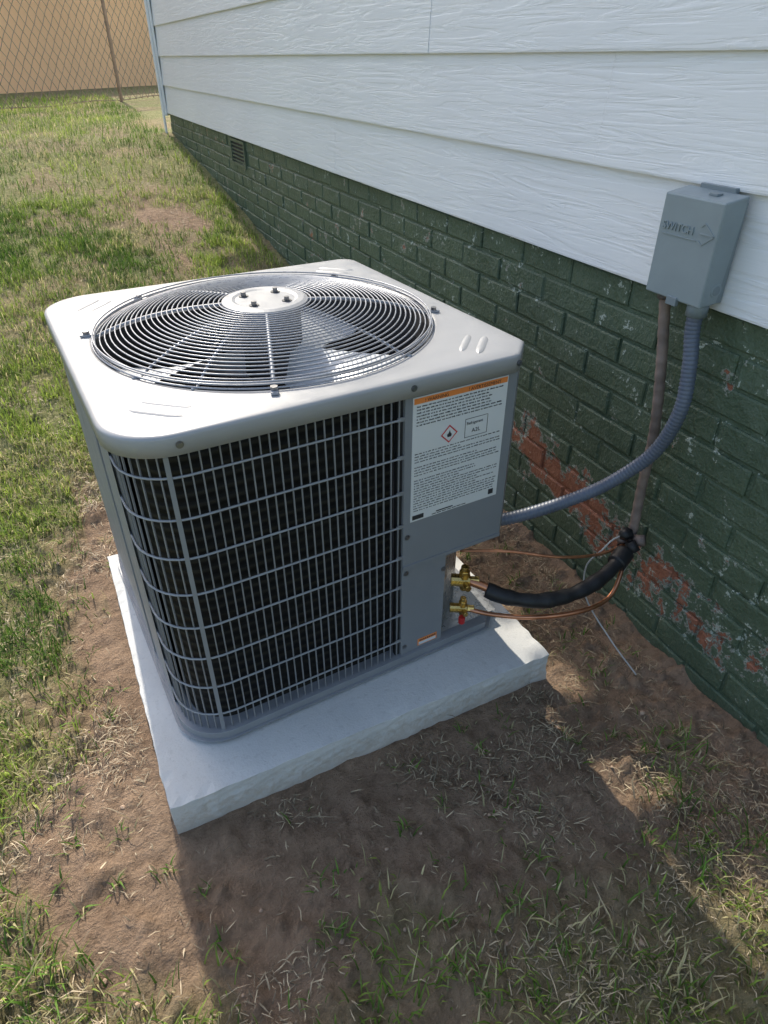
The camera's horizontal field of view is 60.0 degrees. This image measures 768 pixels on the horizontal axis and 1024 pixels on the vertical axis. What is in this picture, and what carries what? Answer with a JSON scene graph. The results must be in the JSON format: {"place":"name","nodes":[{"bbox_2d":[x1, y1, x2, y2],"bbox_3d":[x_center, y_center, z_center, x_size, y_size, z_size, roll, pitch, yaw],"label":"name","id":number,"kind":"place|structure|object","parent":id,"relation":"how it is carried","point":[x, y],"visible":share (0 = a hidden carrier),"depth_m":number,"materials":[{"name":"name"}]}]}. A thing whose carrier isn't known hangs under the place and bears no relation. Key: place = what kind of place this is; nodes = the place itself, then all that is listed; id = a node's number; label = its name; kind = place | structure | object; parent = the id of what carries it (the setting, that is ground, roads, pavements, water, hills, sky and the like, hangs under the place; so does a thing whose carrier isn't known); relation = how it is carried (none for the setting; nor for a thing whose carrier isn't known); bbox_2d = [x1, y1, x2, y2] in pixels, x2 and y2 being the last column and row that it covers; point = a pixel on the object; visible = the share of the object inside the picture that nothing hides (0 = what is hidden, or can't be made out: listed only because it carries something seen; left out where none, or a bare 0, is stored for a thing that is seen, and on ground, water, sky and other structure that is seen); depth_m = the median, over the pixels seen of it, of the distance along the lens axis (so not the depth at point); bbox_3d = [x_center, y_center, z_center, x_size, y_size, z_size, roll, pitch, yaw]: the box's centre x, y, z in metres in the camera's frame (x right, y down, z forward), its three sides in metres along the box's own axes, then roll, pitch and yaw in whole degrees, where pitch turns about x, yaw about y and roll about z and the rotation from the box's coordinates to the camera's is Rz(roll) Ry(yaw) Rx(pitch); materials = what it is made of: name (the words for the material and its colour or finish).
{"place":"outdoors","nodes":[
{"label":"outdoors","id":0,"kind":"place"},
{"bbox_2d":[0,85,767,1023],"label":"ground","id":1,"kind":"structure","parent":0,"point":[150,905],"depth_m":1.29,"materials":[{"name":"soil"}]},
{"bbox_2d":[0,0,156,93],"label":"stucco building","id":2,"kind":"structure","parent":1,"relation":"on","point":[33,40],"depth_m":11.28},
{"bbox_2d":[0,0,158,109],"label":"chain link fence","id":3,"kind":"object","parent":1,"relation":"on","point":[113,56],"visible":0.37,"depth_m":8.00,"materials":[{"name":"metal"}]},
{"bbox_2d":[107,554,548,833],"bbox_3d":[-0.195,0.295,1.760,0.884,0.160,0.857,-16,37,-21],"label":"concrete pad","id":4,"kind":"object","parent":1,"relation":"on","point":[203,782],"visible":0.35,"depth_m":1.42,"materials":[{"name":"grey concrete"}]},
{"bbox_2d":[44,259,523,741],"bbox_3d":[-0.239,-0.127,1.556,0.790,0.762,0.804,-18,38,-24],"label":"air conditioner condenser","id":5,"kind":"object","parent":4,"relation":"on","point":[300,471],"visible":1,"depth_m":1.27,"materials":[{"name":"paint"}]},
{"bbox_2d":[460,543,624,619],"bbox_3d":[0.386,0.161,1.561,0.405,0.126,0.131,-4,35,-5],"label":"liquid line","id":6,"kind":"object","parent":5,"relation":"attached to","point":[608,597],"visible":0.93,"depth_m":1.56,"materials":[{"name":"orange metal"}]},
{"bbox_2d":[470,545,633,608],"bbox_3d":[0.400,0.159,1.538,0.412,0.082,0.104,-9,35,-13],"label":"suction line insulation","id":7,"kind":"object","parent":5,"relation":"attached to","point":[620,557],"visible":1,"depth_m":1.51,"materials":[{"name":"plastic"}]},
{"bbox_2d":[501,305,708,525],"bbox_3d":[0.436,-0.184,1.410,0.376,0.523,0.066,2,34,3],"label":"flexible conduit","id":8,"kind":"object","parent":5,"relation":"attached to","point":[658,447],"visible":0.96,"depth_m":1.41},
{"bbox_2d":[3,520,758,1008],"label":"soil clods","id":9,"kind":"object","parent":1,"relation":"on","point":[535,832],"visible":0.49,"depth_m":1.18,"materials":[{"name":"brown soil"}]},
{"bbox_2d":[0,136,767,1023],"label":"dry straw","id":10,"kind":"object","parent":1,"relation":"on","point":[560,814],"visible":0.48,"depth_m":1.31,"materials":[{"name":"beige plant"}]},
{"bbox_2d":[0,496,767,1023],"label":"weed tufts","id":11,"kind":"object","parent":1,"relation":"on","point":[26,938],"visible":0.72,"depth_m":1.21,"materials":[{"name":"green plant"}]},
{"bbox_2d":[170,114,767,746],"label":"brick foundation","id":12,"kind":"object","parent":1,"relation":"on","point":[690,594],"visible":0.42,"depth_m":1.67,"materials":[{"name":"green brick"}]},
{"bbox_2d":[229,137,247,169],"bbox_3d":[-0.897,-2.225,4.121,0.023,0.147,0.340,-15,37,-20],"label":"crawlspace vent","id":13,"kind":"object","parent":12,"relation":"attached to","point":[238,150],"visible":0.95,"depth_m":4.11,"materials":[{"name":"metal"}]},
{"bbox_2d":[616,527,645,552],"bbox_3d":[0.592,0.072,1.601,0.059,0.078,0.071,-18,38,-24],"label":"wall penetration wrap","id":14,"kind":"object","parent":12,"relation":"attached to","point":[625,534],"depth_m":1.58,"materials":[{"name":"plastic"}]},
{"bbox_2d":[583,536,636,674],"bbox_3d":[0.586,0.216,1.611,0.104,0.283,0.208,-18,38,-24],"label":"control wire","id":15,"kind":"object","parent":1,"relation":"on","point":[605,546],"visible":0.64,"depth_m":1.63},
{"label":"walls","id":16,"kind":"object","parent":1,"relation":"on","visible":0},
{"bbox_2d":[144,0,169,132],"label":"corner trim","id":17,"kind":"structure","parent":16,"relation":"attached to","point":[155,55],"depth_m":5.62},
{"bbox_2d":[149,0,767,328],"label":"siding","id":18,"kind":"object","parent":16,"relation":"attached to","point":[591,132],"visible":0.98,"depth_m":1.67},
{"bbox_2d":[646,182,749,308],"bbox_3d":[0.582,-0.496,1.246,0.063,0.207,0.142,-15,37,-20],"label":"electrical disconnect box","id":19,"kind":"object","parent":18,"relation":"attached to","point":[700,228],"visible":1,"depth_m":1.22,"materials":[{"name":"paint"}]},
{"bbox_2d":[627,294,670,541],"bbox_3d":[0.585,-0.180,1.490,0.036,0.626,0.094,-15,37,-20],"label":"rusty conduit","id":20,"kind":"object","parent":19,"relation":"attached to","point":[659,378],"visible":0.7,"depth_m":1.43,"materials":[{"name":"metal"}]},
{"bbox_2d":[0,92,767,1023],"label":"grass","id":21,"kind":"structure","parent":0,"point":[8,368],"depth_m":2.38,"materials":[{"name":"green plant"}]}
]}

